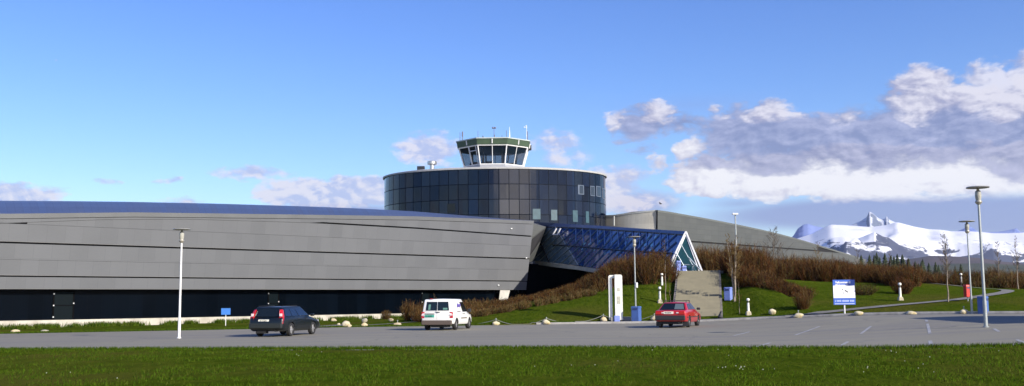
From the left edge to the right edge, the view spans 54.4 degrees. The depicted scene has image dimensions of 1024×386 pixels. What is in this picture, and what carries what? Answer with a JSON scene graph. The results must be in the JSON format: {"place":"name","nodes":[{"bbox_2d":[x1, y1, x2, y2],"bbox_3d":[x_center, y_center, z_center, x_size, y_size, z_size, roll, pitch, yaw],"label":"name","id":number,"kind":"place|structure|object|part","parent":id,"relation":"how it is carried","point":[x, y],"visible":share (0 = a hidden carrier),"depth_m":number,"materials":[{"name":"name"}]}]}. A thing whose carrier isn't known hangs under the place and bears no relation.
{"place":"outdoors","nodes":[
{"label":"outdoors","id":0,"kind":"place"},
{"bbox_2d":[0,344,1023,385],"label":"lawn","id":1,"kind":"structure","parent":0,"point":[783,368],"depth_m":21.90,"materials":[{"name":"green plant"}]},
{"bbox_2d":[46,349,998,372],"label":"wild flowers","id":2,"kind":"object","parent":1,"relation":"on","point":[689,349],"visible":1,"depth_m":21.21,"materials":[{"name":"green plant"}]},
{"bbox_2d":[0,314,1023,349],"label":"car park","id":3,"kind":"structure","parent":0,"point":[946,329],"depth_m":43.35,"materials":[{"name":"grey asphalt"}]},
{"bbox_2d":[173,228,190,337],"bbox_3d":[-15.916,4.366,47.791,0.850,5.364,0.850,2,-7,-21],"label":"street lamp","id":4,"kind":"object","parent":3,"relation":"on","point":[181,237],"visible":1,"depth_m":47.77,"materials":[{"name":"metal"}]},
{"bbox_2d":[249,305,319,335],"bbox_3d":[-11.309,6.380,49.904,2.140,1.487,4.860,-2,-6,11],"label":"estate car","id":5,"kind":"object","parent":3,"relation":"on","point":[288,320],"visible":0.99,"depth_m":47.99,"materials":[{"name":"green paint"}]},
{"bbox_3d":[-11.732,5.752,47.906,1.189,0.385,0.210,-2,-6,11],"label":"rear window","id":6,"kind":"part","parent":5,"relation":"part of","materials":[{"name":"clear glass"}]},
{"bbox_3d":[-10.895,5.778,48.240,0.160,0.369,0.728,-2,-6,11],"label":"side window","id":7,"kind":"part","parent":5,"relation":"part of","materials":[{"name":"blue glass"}]},
{"bbox_3d":[-10.747,5.855,48.989,0.159,0.373,0.837,-2,-6,11],"label":"side window","id":8,"kind":"part","parent":5,"relation":"part of","materials":[{"name":"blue glass"}]},
{"bbox_3d":[-10.568,5.948,49.895,0.161,0.379,1.448,-2,-6,11],"label":"side window","id":9,"kind":"part","parent":5,"relation":"part of","materials":[{"name":"blue glass"}]},
{"bbox_2d":[421,299,470,329],"bbox_3d":[-3.661,6.889,56.753,2.180,1.740,4.380,-2,-6,13],"label":"panel van","id":10,"kind":"object","parent":3,"relation":"on","point":[442,313],"visible":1,"depth_m":54.89,"materials":[{"name":"white paint"}]},
{"bbox_3d":[-4.444,6.250,54.952,0.657,0.484,0.080,-2,-6,13],"label":"rear window","id":11,"kind":"part","parent":10,"relation":"part of","materials":[{"name":"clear glass"}]},
{"bbox_3d":[-3.775,6.228,54.799,0.659,0.484,0.080,-2,-6,13],"label":"rear window","id":12,"kind":"part","parent":10,"relation":"part of","materials":[{"name":"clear glass"}]},
{"bbox_3d":[-2.801,6.505,56.935,0.106,0.550,1.357,-2,-6,13],"label":"side window","id":13,"kind":"part","parent":10,"relation":"part of","materials":[{"name":"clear glass"}]},
{"bbox_2d":[542,317,549,324],"bbox_3d":[2.218,8.304,64.492,0.524,0.516,0.471,-1,-6,0],"label":"boundary stone","id":14,"kind":"object","parent":3,"relation":"on","point":[545,322],"visible":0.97,"depth_m":64.32,"materials":[{"name":"beige stone"}]},
{"bbox_2d":[655,300,700,326],"bbox_3d":[9.242,6.675,55.175,2.100,1.457,4.560,-3,-7,21],"label":"saloon car","id":15,"kind":"object","parent":3,"relation":"on","point":[672,313],"visible":1,"depth_m":53.59,"materials":[{"name":"red paint"}]},
{"bbox_3d":[8.755,6.162,53.999,1.390,0.365,0.521,-3,-7,21],"label":"rear window","id":16,"kind":"part","parent":15,"relation":"part of","materials":[{"name":"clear glass"}]},
{"bbox_2d":[548,314,908,324],"bbox_3d":[18.430,7.337,57.947,36.132,0.662,3.531,-3,-7,25],"label":"road edge grit","id":17,"kind":"object","parent":3,"relation":"on","point":[756,319],"visible":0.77,"depth_m":60.80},
{"bbox_2d":[536,311,1023,324],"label":"kerb","id":18,"kind":"structure","parent":3,"relation":"on","point":[853,314],"depth_m":59.81,"materials":[{"name":"concrete"}]},
{"bbox_2d":[793,310,803,317],"bbox_3d":[17.258,7.327,59.994,0.645,0.522,0.448,-1,-6,0],"label":"boundary stone","id":19,"kind":"object","parent":18,"relation":"on","point":[798,315],"visible":0.88,"depth_m":59.85,"materials":[{"name":"beige stone"}]},
{"bbox_2d":[926,324,931,333],"bbox_3d":[16.357,5.305,39.084,0.110,0.160,8.088,-3,-7,22],"label":"parking line","id":20,"kind":"object","parent":3,"relation":"on","point":[928,329],"visible":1,"depth_m":38.08,"materials":[{"name":"paint"}]},
{"bbox_2d":[959,220,974,313],"bbox_3d":[25.137,4.113,54.709,0.850,5.231,0.850,5,-9,-43],"label":"street lamp","id":21,"kind":"object","parent":3,"relation":"on","point":[967,231],"visible":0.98,"depth_m":54.69,"materials":[{"name":"metal"}]},
{"bbox_2d":[966,186,989,326],"bbox_3d":[17.761,2.435,37.631,0.850,5.434,0.850,2,-7,-25],"label":"street lamp","id":22,"kind":"object","parent":3,"relation":"on","point":[978,201],"visible":0.97,"depth_m":37.60,"materials":[{"name":"metal"}]},
{"bbox_2d":[0,273,1023,332],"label":"hillside","id":23,"kind":"structure","parent":0,"point":[762,302],"depth_m":68.85,"materials":[{"name":"green plant"}]},
{"bbox_2d":[0,314,408,328],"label":"weeds","id":24,"kind":"object","parent":23,"relation":"on","point":[91,324],"visible":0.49,"depth_m":85.81,"materials":[{"name":"green plant"}]},
{"bbox_2d":[221,308,230,325],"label":"notice sign","id":25,"kind":"object","parent":23,"relation":"on","point":[225,311],"visible":0.94,"depth_m":81.51,"materials":[{"name":"blue metal"}]},
{"bbox_2d":[0,320,574,333],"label":"verge grass","id":26,"kind":"structure","parent":23,"relation":"on","point":[168,329],"depth_m":62.77,"materials":[{"name":"green plant"}]},
{"bbox_2d":[342,321,349,326],"bbox_3d":[-10.794,8.587,64.760,0.576,0.556,0.420,-1,-6,0],"label":"boundary stone","id":27,"kind":"object","parent":23,"relation":"on","point":[345,323],"visible":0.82,"depth_m":64.63,"materials":[{"name":"beige stone"}]},
{"bbox_2d":[380,310,391,318],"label":"shrub","id":28,"kind":"object","parent":23,"relation":"on","point":[386,315],"visible":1,"depth_m":98.46,"materials":[{"name":"brown plant"}]},
{"bbox_2d":[400,299,417,320],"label":"shrub","id":29,"kind":"object","parent":23,"relation":"on","point":[404,312],"visible":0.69,"depth_m":74.52,"materials":[{"name":"brown plant"}]},
{"bbox_2d":[409,299,423,316],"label":"shrub","id":30,"kind":"object","parent":23,"relation":"on","point":[415,306],"visible":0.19,"depth_m":72.85,"materials":[{"name":"brown plant"}]},
{"bbox_2d":[0,125,865,326],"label":"museum","id":31,"kind":"structure","parent":23,"relation":"on","point":[493,218],"depth_m":101.25,"materials":[{"name":"metal"}]},
{"bbox_2d":[52,291,74,319],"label":"door","id":32,"kind":"structure","parent":31,"relation":"in","point":[63,301],"depth_m":83.68,"materials":[{"name":"black"}]},
{"bbox_2d":[267,291,278,306],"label":"door","id":33,"kind":"structure","parent":31,"relation":"in","point":[273,296],"depth_m":97.19,"materials":[{"name":"black"}]},
{"bbox_2d":[421,291,429,304],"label":"door","id":34,"kind":"structure","parent":31,"relation":"in","point":[425,295],"depth_m":109.95,"materials":[{"name":"black"}]},
{"bbox_2d":[597,187,600,195],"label":"window pane","id":35,"kind":"structure","parent":31,"relation":"in","point":[598,188],"depth_m":145.96,"materials":[{"name":"grey"}]},
{"bbox_2d":[496,319,544,324],"bbox_3d":[0.596,8.339,64.599,3.298,0.410,0.036,-1,-6,4],"label":"barrier chain","id":36,"kind":"object","parent":23,"relation":"on","point":[520,324],"visible":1,"depth_m":64.57,"materials":[{"name":"grey metal"}]},
{"bbox_2d":[408,248,683,321],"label":"thicket","id":37,"kind":"object","parent":23,"relation":"on","point":[648,268],"visible":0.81,"depth_m":75.85,"materials":[{"name":"brown plant"}]},
{"bbox_2d":[608,275,630,320],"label":"entrance pillar","id":38,"kind":"structure","parent":23,"relation":"on","point":[618,295],"depth_m":65.73,"materials":[{"name":"metal"}]},
{"bbox_2d":[657,287,662,302],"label":"bollard light","id":39,"kind":"object","parent":23,"relation":"on","point":[659,299],"visible":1,"depth_m":69.94,"materials":[{"name":"metal"}]},
{"bbox_2d":[660,241,669,301],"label":"bare tree","id":40,"kind":"object","parent":23,"relation":"on","point":[664,267],"visible":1,"depth_m":70.53,"materials":[{"name":"brown plant"}]},
{"bbox_2d":[673,270,722,315],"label":"staircase","id":41,"kind":"structure","parent":23,"relation":"on","point":[702,290],"depth_m":71.87,"materials":[{"name":"beige concrete"}]},
{"bbox_2d":[694,242,722,270],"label":"thicket","id":42,"kind":"object","parent":23,"relation":"on","point":[706,259],"visible":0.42,"depth_m":90.43,"materials":[{"name":"brown plant"}]},
{"bbox_2d":[724,287,732,300],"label":"waste bin","id":43,"kind":"object","parent":23,"relation":"on","point":[728,295],"visible":0.98,"depth_m":69.58,"materials":[{"name":"blue plastic"}]},
{"bbox_2d":[722,233,745,301],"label":"bare tree","id":44,"kind":"object","parent":23,"relation":"on","point":[730,265],"visible":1,"depth_m":69.15,"materials":[{"name":"brown plant"}]},
{"bbox_2d":[732,213,737,245],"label":"mast lamp","id":45,"kind":"object","parent":23,"relation":"on","point":[735,214],"visible":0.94,"depth_m":97.08,"materials":[{"name":"white metal"}]},
{"bbox_2d":[745,298,751,315],"bbox_3d":[15.119,7.299,63.712,0.346,1.119,0.326,-1,-6,0],"label":"bollard light","id":46,"kind":"object","parent":23,"relation":"on","point":[748,311],"visible":1,"depth_m":63.64,"materials":[{"name":"metal"}]},
{"bbox_2d":[714,237,816,298],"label":"thicket","id":47,"kind":"object","parent":23,"relation":"on","point":[756,268],"visible":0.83,"depth_m":73.06,"materials":[{"name":"brown plant"}]},
{"bbox_2d":[769,309,775,314],"bbox_3d":[16.395,7.509,62.682,0.447,0.430,0.354,-3,-7,23],"label":"boundary stone","id":48,"kind":"object","parent":23,"relation":"on","point":[772,311],"visible":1,"depth_m":62.56,"materials":[{"name":"beige stone"}]},
{"bbox_2d":[758,225,791,261],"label":"bare tree","id":49,"kind":"object","parent":23,"relation":"on","point":[773,252],"visible":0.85,"depth_m":103.93,"materials":[{"name":"brown plant"}]},
{"bbox_2d":[791,288,815,309],"bbox_3d":[18.329,6.674,62.846,1.594,1.356,1.591,-1,-6,0],"label":"shrub","id":50,"kind":"object","parent":23,"relation":"on","point":[801,303],"visible":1,"depth_m":62.59,"materials":[{"name":"brown plant"}]},
{"bbox_2d":[740,247,875,267],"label":"thicket","id":51,"kind":"object","parent":23,"relation":"on","point":[808,258],"visible":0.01,"depth_m":97.34,"materials":[{"name":"brown plant"}]},
{"bbox_2d":[769,253,893,283],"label":"thicket","id":52,"kind":"object","parent":23,"relation":"on","point":[809,269],"visible":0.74,"depth_m":81.82,"materials":[{"name":"brown plant"}]},
{"bbox_2d":[832,280,855,313],"bbox_3d":[19.686,6.248,58.999,1.281,2.203,0.147,-1,-6,3],"label":"information board","id":53,"kind":"object","parent":23,"relation":"on","point":[844,292],"visible":1,"depth_m":58.97,"materials":[{"name":"white metal"}]},
{"bbox_2d":[855,283,880,294],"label":"shrub","id":54,"kind":"object","parent":23,"relation":"on","point":[866,291],"visible":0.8,"depth_m":68.89,"materials":[{"name":"brown plant"}]},
{"bbox_2d":[881,253,887,265],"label":"spruce tree","id":55,"kind":"object","parent":23,"relation":"on","point":[884,261],"visible":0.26,"depth_m":169.45,"materials":[{"name":"green plant"}]},
{"bbox_2d":[896,254,899,267],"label":"spruce tree","id":56,"kind":"object","parent":23,"relation":"on","point":[897,260],"visible":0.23,"depth_m":164.48,"materials":[{"name":"green plant"}]},
{"bbox_2d":[785,283,1013,315],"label":"footpath","id":57,"kind":"structure","parent":23,"relation":"on","point":[1003,291],"depth_m":61.69,"materials":[{"name":"concrete"}]},
{"bbox_2d":[897,283,903,299],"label":"bollard light","id":58,"kind":"object","parent":23,"relation":"on","point":[900,297],"visible":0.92,"depth_m":65.12,"materials":[{"name":"metal"}]},
{"bbox_2d":[886,275,917,293],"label":"shrub","id":59,"kind":"object","parent":23,"relation":"on","point":[905,289],"visible":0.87,"depth_m":69.35,"materials":[{"name":"brown plant"}]},
{"bbox_2d":[862,259,1023,288],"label":"thicket","id":60,"kind":"object","parent":23,"relation":"on","point":[1002,279],"visible":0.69,"depth_m":82.91,"materials":[{"name":"brown plant"}]},
{"bbox_2d":[938,234,956,301],"bbox_3d":[27.350,4.688,62.602,0.926,4.481,1.261,-2,-6,12],"label":"bare tree","id":61,"kind":"object","parent":23,"relation":"on","point":[948,264],"visible":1,"depth_m":62.58,"materials":[{"name":"brown plant"}]},
{"bbox_2d":[963,285,969,300],"bbox_3d":[28.538,6.314,62.358,0.371,1.128,0.376,0,-6,-6],"label":"post box","id":62,"kind":"object","parent":23,"relation":"on","point":[966,289],"visible":0.84,"depth_m":62.23,"materials":[{"name":"red metal"}]},
{"bbox_2d":[984,265,1001,274],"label":"shrub","id":63,"kind":"object","parent":23,"relation":"on","point":[986,272],"visible":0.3,"depth_m":89.58,"materials":[{"name":"brown plant"}]},
{"bbox_2d":[994,241,1001,273],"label":"bare tree","id":64,"kind":"object","parent":23,"relation":"on","point":[997,246],"visible":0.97,"depth_m":83.86,"materials":[{"name":"brown plant"}]},
{"bbox_2d":[1011,235,1020,288],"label":"bare tree","id":65,"kind":"object","parent":23,"relation":"on","point":[1017,262],"visible":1,"depth_m":81.82,"materials":[{"name":"brown plant"}]},
{"bbox_2d":[0,341,1023,349],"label":"edge grass","id":66,"kind":"structure","parent":0,"point":[1000,345],"depth_m":31.56,"materials":[{"name":"green plant"}]},
{"bbox_2d":[0,0,1023,236],"label":"sky","id":67,"kind":"structure","parent":0,"point":[788,115],"materials":[{"name":"blue"}]},
{"bbox_2d":[676,261,680,270],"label":"sign","id":68,"kind":"object","parent":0,"point":[678,263],"visible":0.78,"depth_m":83.06,"materials":[{"name":"blue"}]},
{"bbox_2d":[592,311,959,321],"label":"pavement","id":69,"kind":"structure","parent":0,"point":[773,316],"depth_m":60.55,"materials":[{"name":"grey concrete"}]},
{"bbox_2d":[614,316,619,320],"bbox_3d":[6.861,8.218,65.085,0.364,0.403,0.350,-1,-6,0],"label":"utility box","id":70,"kind":"object","parent":69,"relation":"on","point":[616,318],"visible":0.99,"depth_m":64.91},
{"bbox_2d":[628,236,639,305],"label":"street lamp","id":71,"kind":"object","parent":69,"relation":"on","point":[634,246],"visible":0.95,"depth_m":65.35,"materials":[{"name":"metal"}]},
{"bbox_2d":[631,306,640,320],"bbox_3d":[8.126,7.902,65.062,0.550,0.993,0.530,-4,-7,28],"label":"waste bin","id":72,"kind":"object","parent":69,"relation":"on","point":[635,313],"visible":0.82,"depth_m":64.86,"materials":[{"name":"blue"}]},
{"bbox_2d":[854,311,862,315],"bbox_3d":[20.206,7.035,57.943,0.550,0.330,0.412,-1,-6,0],"label":"boundary stone","id":73,"kind":"object","parent":69,"relation":"on","point":[858,313],"visible":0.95,"depth_m":57.84,"materials":[{"name":"beige stone"}]},
{"bbox_2d":[960,306,967,313],"bbox_3d":[24.824,6.465,54.700,0.444,0.496,0.340,-1,-6,0],"label":"boundary stone","id":74,"kind":"object","parent":69,"relation":"on","point":[963,311],"visible":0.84,"depth_m":54.57,"materials":[{"name":"beige stone"}]},
{"bbox_2d":[793,224,822,237],"bbox_3d":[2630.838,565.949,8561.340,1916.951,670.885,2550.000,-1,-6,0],"label":"blue mountain","id":75,"kind":"structure","parent":0,"point":[805,230],"depth_m":8898.62,"materials":[{"name":"snow"}]},
{"bbox_2d":[850,212,895,226],"bbox_3d":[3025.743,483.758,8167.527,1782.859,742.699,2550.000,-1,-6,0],"label":"jagged peak","id":76,"kind":"structure","parent":0,"point":[871,220],"depth_m":8510.13,"materials":[{"name":"white snow"}]},
{"bbox_2d":[858,232,928,260],"bbox_3d":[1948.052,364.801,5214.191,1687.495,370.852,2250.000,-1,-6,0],"label":"rocky spur","id":77,"kind":"structure","parent":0,"point":[878,241],"depth_m":5381.94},
{"bbox_2d":[797,222,1023,263],"bbox_3d":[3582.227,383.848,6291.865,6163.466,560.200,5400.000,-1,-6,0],"label":"snow mountain","id":78,"kind":"structure","parent":0,"point":[843,238],"depth_m":5970.37,"materials":[{"name":"white snow"}]},
{"bbox_2d":[866,256,1023,266],"bbox_3d":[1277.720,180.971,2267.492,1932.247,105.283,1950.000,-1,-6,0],"label":"moorland","id":79,"kind":"structure","parent":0,"point":[931,260],"depth_m":2477.69,"materials":[{"name":"plant"}]},
{"bbox_2d":[913,263,1023,273],"bbox_3d":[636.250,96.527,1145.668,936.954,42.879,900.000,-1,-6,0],"label":"moorland","id":80,"kind":"structure","parent":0,"point":[976,266],"depth_m":1223.25,"materials":[{"name":"brown plant"}]},
{"bbox_2d":[977,296,988,313],"bbox_3d":[25.624,6.107,54.154,0.403,0.975,0.479,5,-8,-40],"label":"waste bin","id":81,"kind":"object","parent":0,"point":[980,305],"visible":0.65,"depth_m":54.07,"materials":[{"name":"blue"}]},
{"bbox_2d":[959,227,1023,232],"bbox_3d":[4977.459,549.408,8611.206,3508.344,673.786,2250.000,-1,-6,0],"label":"violet mountain","id":82,"kind":"structure","parent":0,"point":[1016,230],"depth_m":8968.46,"materials":[{"name":"white snow"}]}
]}

